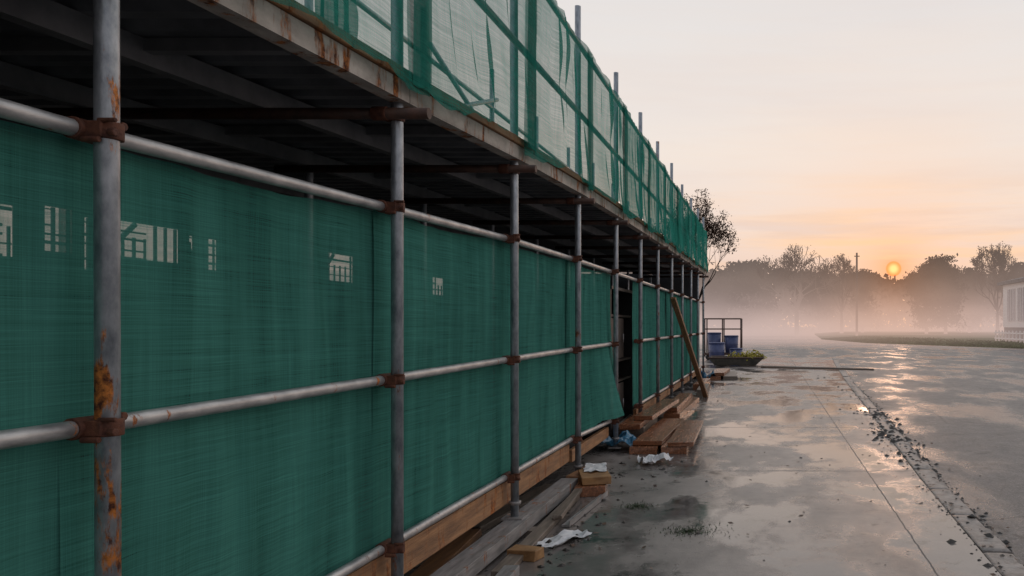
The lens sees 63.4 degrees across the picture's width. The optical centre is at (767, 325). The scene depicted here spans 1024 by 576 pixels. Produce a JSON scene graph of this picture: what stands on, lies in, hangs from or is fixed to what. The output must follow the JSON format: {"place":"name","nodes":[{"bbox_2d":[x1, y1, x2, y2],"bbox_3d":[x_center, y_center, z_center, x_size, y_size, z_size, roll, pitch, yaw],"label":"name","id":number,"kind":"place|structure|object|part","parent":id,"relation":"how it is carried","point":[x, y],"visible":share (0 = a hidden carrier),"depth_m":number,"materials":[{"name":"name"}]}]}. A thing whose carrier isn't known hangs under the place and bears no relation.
{"place":"outdoors","nodes":[
{"label":"outdoors","id":0,"kind":"place"},
{"bbox_2d":[404,358,1000,575],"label":"pavement","id":1,"kind":"structure","parent":0,"point":[852,531],"depth_m":6.55,"materials":[{"name":"concrete"}]},
{"bbox_2d":[0,0,708,575],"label":"scaffold","id":2,"kind":"object","parent":1,"relation":"on","point":[276,98],"visible":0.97,"depth_m":3.74,"materials":[{"name":"grey metal"}]},
{"bbox_2d":[0,120,79,575],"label":"debris net","id":3,"kind":"object","parent":2,"relation":"on","point":[39,226],"visible":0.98,"depth_m":2.03,"materials":[{"name":"fabric"}]},
{"bbox_2d":[59,141,376,575],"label":"debris net","id":4,"kind":"object","parent":2,"relation":"on","point":[229,289],"visible":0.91,"depth_m":2.75,"materials":[{"name":"fabric"}]},
{"bbox_2d":[271,0,429,96],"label":"debris net","id":5,"kind":"object","parent":2,"relation":"hanging from","point":[382,30],"visible":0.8,"depth_m":3.31,"materials":[{"name":"fabric"}]},
{"bbox_2d":[413,0,431,87],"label":"net overlap","id":6,"kind":"object","parent":2,"relation":"attached to","point":[422,54],"visible":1,"depth_m":3.72,"materials":[{"name":"fabric"}]},
{"bbox_2d":[372,210,501,548],"bbox_3d":[-1.919,0.273,4.645,0.047,1.769,1.810,0,0,0],"label":"debris net","id":7,"kind":"object","parent":2,"relation":"on","point":[452,316],"visible":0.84,"depth_m":4.50,"materials":[{"name":"fabric"}]},
{"bbox_2d":[422,0,536,148],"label":"debris net","id":8,"kind":"object","parent":2,"relation":"hanging from","point":[482,67],"visible":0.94,"depth_m":4.57,"materials":[{"name":"fabric"}]},
{"bbox_2d":[528,0,536,151],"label":"net overlap","id":9,"kind":"object","parent":2,"relation":"attached to","point":[533,53],"visible":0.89,"depth_m":5.53,"materials":[{"name":"fabric"}]},
{"bbox_2d":[501,241,566,474],"bbox_3d":[-1.931,0.262,6.440,0.069,1.778,1.900,0,0,0],"label":"debris net","id":10,"kind":"object","parent":2,"relation":"attached to","point":[542,327],"visible":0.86,"depth_m":6.43,"materials":[{"name":"fabric"}]},
{"bbox_2d":[524,0,591,192],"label":"debris net","id":11,"kind":"object","parent":2,"relation":"hanging from","point":[562,94],"visible":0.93,"depth_m":6.13,"materials":[{"name":"fabric"}]},
{"bbox_2d":[588,54,592,190],"bbox_3d":[-1.695,-1.944,7.350,0.016,1.321,0.200,0,0,4],"label":"net overlap","id":12,"kind":"object","parent":2,"relation":"attached to","point":[590,128],"visible":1,"depth_m":7.35,"materials":[{"name":"fabric"}]},
{"bbox_2d":[566,260,623,438],"bbox_3d":[-1.829,0.238,8.365,0.242,1.740,2.070,0,0,0],"label":"debris net","id":13,"kind":"object","parent":2,"relation":"attached to","point":[600,399],"visible":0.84,"depth_m":8.35,"materials":[{"name":"fabric"}]},
{"bbox_2d":[587,47,626,213],"bbox_3d":[-1.676,-1.960,8.270,0.114,1.368,2.040,0,0,0],"label":"debris net","id":14,"kind":"object","parent":2,"relation":"hanging from","point":[608,151],"visible":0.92,"depth_m":8.06,"materials":[{"name":"fabric"}]},
{"bbox_2d":[625,108,627,215],"bbox_3d":[-1.685,-1.954,9.170,0.019,1.296,0.200,0,0,0],"label":"net overlap","id":15,"kind":"object","parent":2,"relation":"attached to","point":[626,155],"visible":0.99,"depth_m":9.13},
{"bbox_2d":[623,104,648,226],"bbox_3d":[-1.684,-1.972,10.065,0.108,1.352,1.990,0,0,0],"label":"debris net","id":16,"kind":"object","parent":2,"relation":"hanging from","point":[637,173],"visible":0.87,"depth_m":9.98,"materials":[{"name":"fabric"}]},
{"bbox_2d":[632,282,652,406],"bbox_3d":[-1.936,0.290,11.825,0.064,1.853,1.810,0,0,1],"label":"debris net","id":17,"kind":"object","parent":2,"relation":"attached to","point":[647,360],"visible":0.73,"depth_m":11.96,"materials":[{"name":"fabric"}]},
{"bbox_2d":[648,142,650,230],"bbox_3d":[-1.690,-1.976,10.940,0.034,1.264,0.200,0,0,0],"label":"net overlap","id":18,"kind":"object","parent":2,"relation":"attached to","point":[649,175],"visible":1,"depth_m":10.92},
{"bbox_2d":[647,140,665,241],"bbox_3d":[-1.668,-1.992,11.825,0.095,1.311,1.970,0,0,0],"label":"debris net","id":19,"kind":"object","parent":2,"relation":"hanging from","point":[656,212],"visible":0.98,"depth_m":11.61,"materials":[{"name":"fabric"}]},
{"bbox_2d":[652,288,665,393],"bbox_3d":[-1.935,0.289,13.600,0.089,1.858,1.860,0,0,0],"label":"debris net","id":20,"kind":"object","parent":2,"relation":"attached to","point":[662,344],"visible":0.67,"depth_m":13.83,"materials":[{"name":"fabric"}]},
{"bbox_2d":[664,170,677,250],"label":"debris net","id":21,"kind":"object","parent":2,"relation":"hanging from","point":[671,214],"visible":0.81,"depth_m":13.45,"materials":[{"name":"fabric"}]},
{"bbox_2d":[666,292,677,385],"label":"debris net","id":22,"kind":"object","parent":2,"relation":"on","point":[675,359],"visible":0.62,"depth_m":15.02,"materials":[{"name":"fabric"}]},
{"bbox_2d":[678,190,678,247],"bbox_3d":[-1.692,-2.022,14.490,0.014,1.160,0.200,0,0,3],"label":"net overlap","id":23,"kind":"object","parent":2,"relation":"attached to","point":[678,218],"visible":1,"depth_m":14.50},
{"bbox_2d":[677,296,685,378],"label":"debris net","id":24,"kind":"object","parent":2,"relation":"on","point":[679,341],"visible":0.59,"depth_m":16.99,"materials":[{"name":"fabric"}]},
{"bbox_2d":[677,185,689,257],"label":"debris net","id":25,"kind":"object","parent":2,"relation":"hanging from","point":[684,244],"visible":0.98,"depth_m":15.51,"materials":[{"name":"fabric"}]},
{"bbox_2d":[688,204,688,258],"bbox_3d":[-1.682,-2.011,16.290,0.025,1.180,0.200,0,0,0],"label":"net overlap","id":26,"kind":"object","parent":2,"relation":"attached to","point":[688,220],"visible":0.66,"depth_m":16.24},
{"bbox_2d":[686,299,693,373],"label":"debris net","id":27,"kind":"object","parent":2,"relation":"on","point":[688,332],"visible":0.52,"depth_m":18.66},
{"bbox_2d":[687,203,696,263],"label":"debris net","id":28,"kind":"object","parent":2,"relation":"hanging from","point":[692,236],"visible":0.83,"depth_m":17.02,"materials":[{"name":"fabric"}]},
{"bbox_2d":[693,301,699,359],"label":"debris net","id":29,"kind":"object","parent":2,"relation":"on","point":[695,328],"visible":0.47,"depth_m":20.70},
{"bbox_2d":[695,213,702,266],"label":"debris net","id":30,"kind":"object","parent":2,"relation":"hanging from","point":[699,241],"visible":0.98,"depth_m":18.77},
{"bbox_2d":[702,227,707,272],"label":"debris net","id":31,"kind":"object","parent":2,"relation":"hanging from","point":[705,262],"visible":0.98,"depth_m":20.60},
{"bbox_2d":[409,529,481,575],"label":"plank","id":32,"kind":"object","parent":1,"relation":"on","point":[437,560],"visible":0.72,"depth_m":4.92,"materials":[{"name":"wood"}]},
{"bbox_2d":[495,565,518,575],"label":"plank","id":33,"kind":"object","parent":1,"relation":"on","point":[509,570],"visible":1,"depth_m":4.53,"materials":[{"name":"wood"}]},
{"bbox_2d":[471,483,552,531],"bbox_3d":[-2.059,1.476,6.301,0.166,0.048,1.520,0,0,7],"label":"plank","id":34,"kind":"object","parent":1,"relation":"on","point":[490,521],"visible":0.35,"depth_m":6.04,"materials":[{"name":"wood"}]},
{"bbox_2d":[507,544,543,561],"bbox_3d":[-1.561,1.465,4.947,0.209,0.070,0.132,0,0,11],"label":"timber block","id":35,"kind":"object","parent":1,"relation":"on","point":[532,553],"depth_m":4.90,"materials":[{"name":"wood"}]},
{"bbox_2d":[523,526,536,534],"bbox_3d":[-1.805,1.485,5.560,0.290,0.030,0.120,0,0,0],"label":"packing timber","id":36,"kind":"object","parent":1,"relation":"on","point":[529,531],"visible":0.14,"depth_m":5.51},
{"bbox_2d":[491,495,579,575],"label":"plank","id":37,"kind":"object","parent":1,"relation":"on","point":[541,530],"visible":0.43,"depth_m":5.28,"materials":[{"name":"wood"}]},
{"bbox_2d":[553,488,581,519],"bbox_3d":[-1.621,1.437,6.298,0.072,0.034,1.115,0,0,-5],"label":"plank","id":38,"kind":"object","parent":37,"relation":"on","point":[565,506],"visible":0.86,"depth_m":6.10,"materials":[{"name":"wood"}]},
{"bbox_2d":[536,529,591,546],"bbox_3d":[-1.435,1.474,5.340,0.194,0.044,0.448,0,0,25],"label":"paper sheet","id":39,"kind":"object","parent":1,"relation":"on","point":[562,536],"visible":0.98,"depth_m":5.32,"materials":[{"name":"paper"}]},
{"bbox_2d":[566,466,584,480],"bbox_3d":[-1.739,1.437,7.247,0.171,0.126,0.522,0,0,6],"label":"timber block","id":40,"kind":"object","parent":1,"relation":"on","point":[575,474],"depth_m":7.04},
{"bbox_2d":[562,491,607,526],"bbox_3d":[-1.470,1.473,6.225,0.060,0.046,1.050,0,0,3],"label":"plank","id":41,"kind":"object","parent":1,"relation":"on","point":[572,520],"visible":1,"depth_m":6.11,"materials":[{"name":"wood"}]},
{"bbox_2d":[574,481,606,496],"bbox_3d":[-1.600,1.456,6.981,0.270,0.087,0.536,0,0,-9],"label":"timber block","id":42,"kind":"object","parent":1,"relation":"on","point":[592,490],"depth_m":6.74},
{"bbox_2d":[578,469,610,484],"bbox_3d":[-1.581,1.376,6.997,0.265,0.069,0.419,0,0,-17],"label":"timber block","id":43,"kind":"object","parent":42,"relation":"on","point":[595,477],"depth_m":6.83,"materials":[{"name":"wood"}]},
{"bbox_2d":[583,462,606,471],"bbox_3d":[-1.621,1.326,7.209,0.216,0.014,0.473,0,0,-11],"label":"paper sheet","id":44,"kind":"object","parent":43,"relation":"on","point":[590,467],"visible":1,"depth_m":7.20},
{"bbox_2d":[585,286,632,435],"bbox_3d":[-2.365,0.460,10.825,0.670,1.960,1.690,0,0,0],"label":"doorway","id":45,"kind":"object","parent":1,"relation":"on","point":[625,386],"visible":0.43,"depth_m":11.60,"materials":[{"name":"black paint"}]},
{"bbox_3d":[-2.063,1.090,10.505,0.053,0.580,0.890,0,0,0],"label":"door","id":46,"kind":"part","parent":45,"relation":"part of","materials":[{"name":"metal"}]},
{"bbox_3d":[-2.063,0.175,10.505,0.053,0.550,0.890,0,0,0],"label":"door","id":47,"kind":"part","parent":45,"relation":"part of","materials":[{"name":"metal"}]},
{"bbox_2d":[618,414,656,437],"bbox_3d":[-1.860,1.415,10.899,0.413,0.169,1.725,0,0,-2],"label":"plank","id":48,"kind":"object","parent":1,"relation":"on","point":[639,432],"visible":0.14,"depth_m":10.06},
{"bbox_2d":[619,406,650,429],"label":"plank","id":49,"kind":"object","parent":48,"relation":"on","point":[630,423],"visible":0.49,"depth_m":9.89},
{"bbox_2d":[634,399,678,419],"bbox_3d":[-1.619,1.227,11.401,0.251,0.058,2.424,0,0,2],"label":"plank","id":50,"kind":"object","parent":49,"relation":"on","point":[654,411],"visible":1,"depth_m":10.97,"materials":[{"name":"wood"}]},
{"bbox_2d":[618,501,658,511],"bbox_3d":[-1.067,1.487,6.360,0.415,0.022,0.346,0,0,24],"label":"weed patch","id":51,"kind":"object","parent":1,"relation":"on","point":[635,505],"visible":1,"depth_m":6.34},
{"bbox_2d":[629,422,661,453],"bbox_3d":[-1.500,1.458,10.102,0.328,0.085,2.318,0,0,-2],"label":"plank","id":52,"kind":"object","parent":1,"relation":"on","point":[644,449],"visible":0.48,"depth_m":8.96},
{"bbox_2d":[601,430,635,445],"bbox_3d":[-1.834,1.361,9.341,0.483,0.150,0.652,0,0,-18],"label":"tarpaulin","id":53,"kind":"object","parent":52,"relation":"on","point":[627,437],"visible":0.69,"depth_m":9.24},
{"bbox_2d":[633,418,684,444],"bbox_3d":[-1.400,1.385,10.149,0.350,0.055,2.219,0,0,1],"label":"plank","id":54,"kind":"object","parent":52,"relation":"on","point":[661,431],"visible":0.87,"depth_m":9.76,"materials":[{"name":"wood"}]},
{"bbox_2d":[610,274,696,377],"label":"back wall","id":55,"kind":"structure","parent":1,"relation":"on","point":[663,282],"depth_m":21.90,"materials":[{"name":"metal"}]},
{"bbox_2d":[637,453,672,463],"bbox_3d":[-1.219,1.431,8.351,0.363,0.131,0.325,0,0,-23],"label":"paper sheet","id":56,"kind":"object","parent":1,"relation":"on","point":[650,459],"visible":1,"depth_m":8.27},
{"bbox_2d":[661,434,687,453],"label":"plank","id":57,"kind":"object","parent":1,"relation":"on","point":[665,448],"visible":0.37,"depth_m":8.96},
{"bbox_2d":[667,420,703,446],"bbox_3d":[-1.049,1.385,10.001,0.312,0.054,2.123,0,0,-2],"label":"plank","id":58,"kind":"object","parent":57,"relation":"on","point":[685,433],"visible":1,"depth_m":9.59,"materials":[{"name":"wood"}]},
{"bbox_2d":[619,520,733,542],"bbox_3d":[-0.636,1.487,5.651,0.924,0.022,0.546,0,0,26],"label":"weed patch","id":59,"kind":"object","parent":1,"relation":"on","point":[683,529],"visible":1,"depth_m":5.60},
{"bbox_2d":[663,397,698,417],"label":"plank","id":60,"kind":"object","parent":1,"relation":"on","point":[689,405],"visible":0.63,"depth_m":12.98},
{"bbox_2d":[665,393,691,411],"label":"plank","id":61,"kind":"object","parent":60,"relation":"on","point":[683,398],"visible":0.73,"depth_m":13.62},
{"bbox_2d":[670,297,707,396],"bbox_3d":[-1.538,0.490,15.225,0.100,2.050,1.847,0,0,15],"label":"leaning prop","id":62,"kind":"object","parent":1,"relation":"on","point":[688,344],"visible":0.99,"depth_m":15.12,"materials":[{"name":"wood"}]},
{"bbox_2d":[693,378,710,389],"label":"plank","id":63,"kind":"object","parent":1,"relation":"on","point":[696,384],"visible":0.52,"depth_m":18.39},
{"bbox_2d":[696,383,709,395],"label":"plank","id":64,"kind":"object","parent":1,"relation":"on","point":[699,392],"visible":0.69,"depth_m":16.53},
{"bbox_2d":[701,370,715,377],"bbox_3d":[-1.754,1.362,21.608,0.558,0.267,0.789,0,0,-16],"label":"tarpaulin","id":65,"kind":"object","parent":1,"relation":"on","point":[703,374],"visible":0.49,"depth_m":21.44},
{"bbox_2d":[706,371,721,379],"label":"plank","id":66,"kind":"object","parent":1,"relation":"on","point":[715,377],"visible":0.51,"depth_m":21.31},
{"bbox_2d":[711,368,729,375],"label":"plank","id":67,"kind":"object","parent":66,"relation":"on","point":[721,371],"visible":0.86,"depth_m":22.10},
{"bbox_2d":[708,342,724,361],"bbox_3d":[-2.150,1.100,32.200,0.732,0.800,0.732,0,0,0],"label":"plastic bin","id":68,"kind":"object","parent":1,"relation":"on","point":[716,348],"visible":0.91,"depth_m":31.92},
{"bbox_2d":[704,318,741,359],"bbox_3d":[-1.960,0.586,34.000,1.680,1.822,1.300,0,0,0],"label":"railed trolley","id":69,"kind":"object","parent":1,"relation":"on","point":[723,329],"visible":0.62,"depth_m":33.39,"materials":[{"name":"metal"}]},
{"bbox_2d":[707,332,720,352],"bbox_3d":[-2.380,0.750,34.000,0.659,0.900,0.659,0,0,0],"label":"plastic bin","id":70,"kind":"object","parent":69,"relation":"on","point":[713,336],"visible":0.53,"depth_m":33.75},
{"bbox_2d":[724,335,737,352],"bbox_3d":[-1.620,0.815,34.000,0.659,0.770,0.659,0,0,0],"label":"plastic bin","id":71,"kind":"object","parent":69,"relation":"on","point":[731,341],"visible":0.91,"depth_m":33.75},
{"bbox_2d":[723,371,737,378],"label":"plank","id":72,"kind":"object","parent":1,"relation":"on","point":[731,375],"visible":0.76,"depth_m":21.73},
{"bbox_2d":[708,356,763,365],"bbox_3d":[-1.160,1.302,28.650,2.060,0.315,1.430,0,0,0],"label":"skip","id":73,"kind":"object","parent":1,"relation":"on","point":[729,361],"visible":0.81,"depth_m":28.04,"materials":[{"name":"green metal"}]},
{"bbox_2d":[727,349,766,360],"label":"plant cuttings","id":74,"kind":"object","parent":73,"relation":"in","point":[748,354],"visible":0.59,"depth_m":28.46,"materials":[{"name":"green plant"}]},
{"bbox_2d":[729,348,742,355],"bbox_3d":[-1.350,1.225,32.400,0.586,0.550,0.586,0,0,0],"label":"plastic bin","id":75,"kind":"object","parent":1,"relation":"on","point":[738,350],"visible":0.5,"depth_m":32.17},
{"bbox_2d":[485,377,1023,575],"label":"rubble","id":76,"kind":"object","parent":1,"relation":"on","point":[950,541],"visible":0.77,"depth_m":7.97,"materials":[{"name":"stone"}]},
{"bbox_2d":[571,378,1016,575],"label":"fallen leaves","id":77,"kind":"object","parent":1,"relation":"on","point":[604,523],"visible":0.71,"depth_m":7.09,"materials":[{"name":"brown plant"}]},
{"bbox_2d":[760,365,873,370],"bbox_3d":[1.625,1.455,26.300,4.160,0.086,0.090,0,0,26],"label":"timber pole","id":78,"kind":"object","parent":1,"relation":"on","point":[798,367],"visible":1,"depth_m":26.26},
{"bbox_2d":[522,0,1023,326],"label":"sky","id":79,"kind":"structure","parent":0,"point":[890,133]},
{"bbox_2d":[700,327,1017,348],"bbox_3d":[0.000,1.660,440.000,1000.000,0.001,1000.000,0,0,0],"label":"ground","id":80,"kind":"structure","parent":0,"point":[789,332],"depth_m":216.10,"materials":[{"name":"concrete"}]},
{"bbox_2d":[699,271,758,333],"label":"tree","id":81,"kind":"object","parent":80,"relation":"on","point":[720,297],"visible":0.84,"depth_m":147.93,"materials":[{"name":"plant"}]},
{"bbox_2d":[710,259,786,333],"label":"tree","id":82,"kind":"object","parent":80,"relation":"on","point":[747,268],"visible":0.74,"depth_m":153.03,"materials":[{"name":"plant"}]},
{"bbox_2d":[619,267,1009,332],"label":"distant wood","id":83,"kind":"object","parent":80,"relation":"on","point":[888,294],"visible":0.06,"depth_m":175.85,"materials":[{"name":"plant"}]},
{"bbox_2d":[815,331,1023,348],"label":"grass verge","id":84,"kind":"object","parent":80,"relation":"on","point":[965,336],"depth_m":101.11,"materials":[{"name":"plant"}]},
{"bbox_2d":[787,272,850,332],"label":"tree","id":85,"kind":"object","parent":84,"relation":"on","point":[816,310],"visible":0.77,"depth_m":155.66,"materials":[{"name":"plant"}]},
{"bbox_2d":[816,254,855,332],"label":"tree","id":86,"kind":"object","parent":84,"relation":"on","point":[841,273],"visible":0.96,"depth_m":132.09,"materials":[{"name":"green plant"}]},
{"bbox_2d":[854,253,859,335],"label":"utility pole","id":87,"kind":"object","parent":84,"relation":"on","point":[856,256],"visible":0.76,"depth_m":99.88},
{"bbox_2d":[837,268,883,331],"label":"tree","id":88,"kind":"object","parent":84,"relation":"on","point":[866,282],"visible":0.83,"depth_m":140.64,"materials":[{"name":"plant"}]},
{"bbox_2d":[903,256,943,333],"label":"tree","id":89,"kind":"object","parent":84,"relation":"on","point":[913,285],"visible":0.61,"depth_m":123.60,"materials":[{"name":"plant"}]},
{"bbox_2d":[920,253,970,333],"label":"tree","id":90,"kind":"object","parent":84,"relation":"on","point":[946,287],"visible":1,"depth_m":118.90,"materials":[{"name":"plant"}]},
{"bbox_2d":[947,266,999,332],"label":"tree","id":91,"kind":"object","parent":84,"relation":"on","point":[972,309],"visible":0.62,"depth_m":132.10,"materials":[{"name":"plant"}]},
{"bbox_2d":[969,241,1020,334],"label":"tree","id":92,"kind":"object","parent":84,"relation":"on","point":[999,261],"visible":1,"depth_m":111.58,"materials":[{"name":"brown plant"}]},
{"bbox_2d":[989,261,1023,326],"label":"tree","id":93,"kind":"object","parent":84,"relation":"on","point":[1019,272],"visible":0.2,"depth_m":118.04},
{"bbox_2d":[994,330,1023,342],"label":"fence","id":94,"kind":"object","parent":84,"relation":"on","point":[1008,333],"visible":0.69,"depth_m":61.47,"materials":[{"name":"white"}]},
{"bbox_2d":[997,277,1023,341],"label":"house","id":95,"kind":"structure","parent":84,"relation":"on","point":[1013,304],"depth_m":62.87,"materials":[{"name":"white"}]},
{"bbox_2d":[1007,288,1014,320],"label":"window","id":96,"kind":"structure","parent":95,"relation":"in","point":[1010,292],"depth_m":63.58,"materials":[{"name":"white"}]},
{"bbox_2d":[1017,287,1023,320],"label":"window","id":97,"kind":"structure","parent":95,"relation":"in","point":[1020,291],"depth_m":61.10,"materials":[{"name":"white"}]},
{"bbox_2d":[700,335,1023,564],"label":"road","id":98,"kind":"structure","parent":0,"point":[961,409],"depth_m":15.77,"materials":[{"name":"asphalt"}]},
{"bbox_2d":[660,188,740,299],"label":"tree","id":99,"kind":"object","parent":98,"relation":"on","point":[714,229],"visible":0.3,"depth_m":40.84,"materials":[{"name":"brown plant"}]},
{"bbox_2d":[756,244,838,334],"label":"tree","id":100,"kind":"object","parent":98,"relation":"on","point":[786,263],"visible":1,"depth_m":127.74,"materials":[{"name":"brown plant"}]},
{"bbox_2d":[853,390,863,393],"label":"kerb stone","id":101,"kind":"object","parent":98,"relation":"on","point":[859,392],"visible":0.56,"depth_m":17.36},
{"bbox_2d":[856,394,869,399],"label":"kerb stone","id":102,"kind":"object","parent":98,"relation":"on","point":[862,395],"visible":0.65,"depth_m":16.25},
{"bbox_2d":[860,398,872,403],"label":"kerb stone","id":103,"kind":"object","parent":98,"relation":"on","point":[866,400],"visible":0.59,"depth_m":15.41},
{"bbox_2d":[863,403,878,409],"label":"kerb stone","id":104,"kind":"object","parent":98,"relation":"on","point":[868,405],"visible":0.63,"depth_m":14.23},
{"bbox_2d":[867,409,883,416],"bbox_3d":[1.886,1.575,13.450,0.230,0.151,0.985,0,0,3],"label":"kerb stone","id":105,"kind":"object","parent":98,"relation":"on","point":[872,410],"visible":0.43,"depth_m":13.45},
{"bbox_2d":[873,415,887,422],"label":"kerb stone","id":106,"kind":"object","parent":98,"relation":"on","point":[883,419],"visible":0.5,"depth_m":12.31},
{"bbox_2d":[878,422,895,430],"bbox_3d":[1.797,1.573,11.490,0.230,0.154,0.986,0,0,3],"label":"kerb stone","id":107,"kind":"object","parent":98,"relation":"on","point":[885,425],"visible":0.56,"depth_m":11.52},
{"bbox_2d":[885,431,906,441],"bbox_3d":[1.752,1.573,10.510,0.230,0.154,0.986,0,0,3],"label":"kerb stone","id":108,"kind":"object","parent":98,"relation":"on","point":[896,434],"visible":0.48,"depth_m":10.49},
{"bbox_2d":[893,441,920,459],"bbox_3d":[1.707,1.573,9.530,0.230,0.154,0.986,0,0,3],"label":"kerb stone","id":109,"kind":"object","parent":98,"relation":"on","point":[900,445],"visible":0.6,"depth_m":9.48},
{"bbox_2d":[901,453,931,469],"bbox_3d":[1.661,1.572,8.550,0.230,0.156,0.986,0,0,3],"label":"kerb stone","id":110,"kind":"object","parent":98,"relation":"on","point":[923,465],"visible":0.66,"depth_m":8.41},
{"bbox_2d":[914,469,948,489],"bbox_3d":[1.619,1.576,7.570,0.230,0.149,0.984,0,0,2],"label":"kerb stone","id":111,"kind":"object","parent":98,"relation":"on","point":[929,474],"visible":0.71,"depth_m":7.54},
{"bbox_2d":[930,489,979,521],"bbox_3d":[1.585,1.576,6.590,0.230,0.148,0.982,0,0,2],"label":"kerb stone","id":112,"kind":"object","parent":98,"relation":"on","point":[947,495],"visible":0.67,"depth_m":6.53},
{"bbox_2d":[952,515,1015,556],"bbox_3d":[1.554,1.574,5.610,0.230,0.152,0.982,0,0,2],"label":"kerb stone","id":113,"kind":"object","parent":98,"relation":"on","point":[976,533],"visible":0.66,"depth_m":5.48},
{"bbox_2d":[983,552,1023,575],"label":"kerb stone","id":114,"kind":"object","parent":98,"relation":"on","point":[1011,565],"visible":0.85,"depth_m":4.86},
{"bbox_3d":[-1.805,1.485,2.960,0.290,0.030,0.120,0,0,0],"label":"packing timber","id":115,"kind":"object","parent":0,"visible":0},
{"bbox_2d":[430,478,577,575],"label":"plank","id":116,"kind":"object","parent":115,"relation":"on","point":[479,555],"visible":0.87,"depth_m":5.12,"materials":[{"name":"wood"}]}
]}

